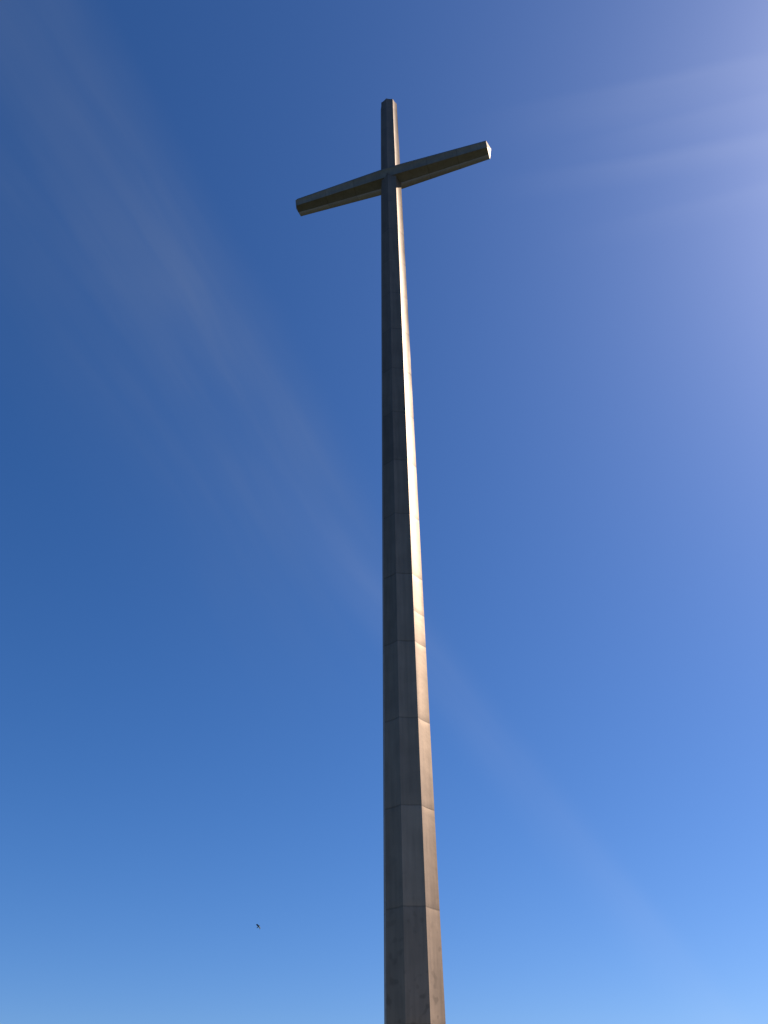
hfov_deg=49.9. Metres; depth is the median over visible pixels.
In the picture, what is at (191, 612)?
sky
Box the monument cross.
[296,98,490,1023]
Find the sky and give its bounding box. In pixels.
[0,0,767,1023]
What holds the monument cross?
on the plaza pavement

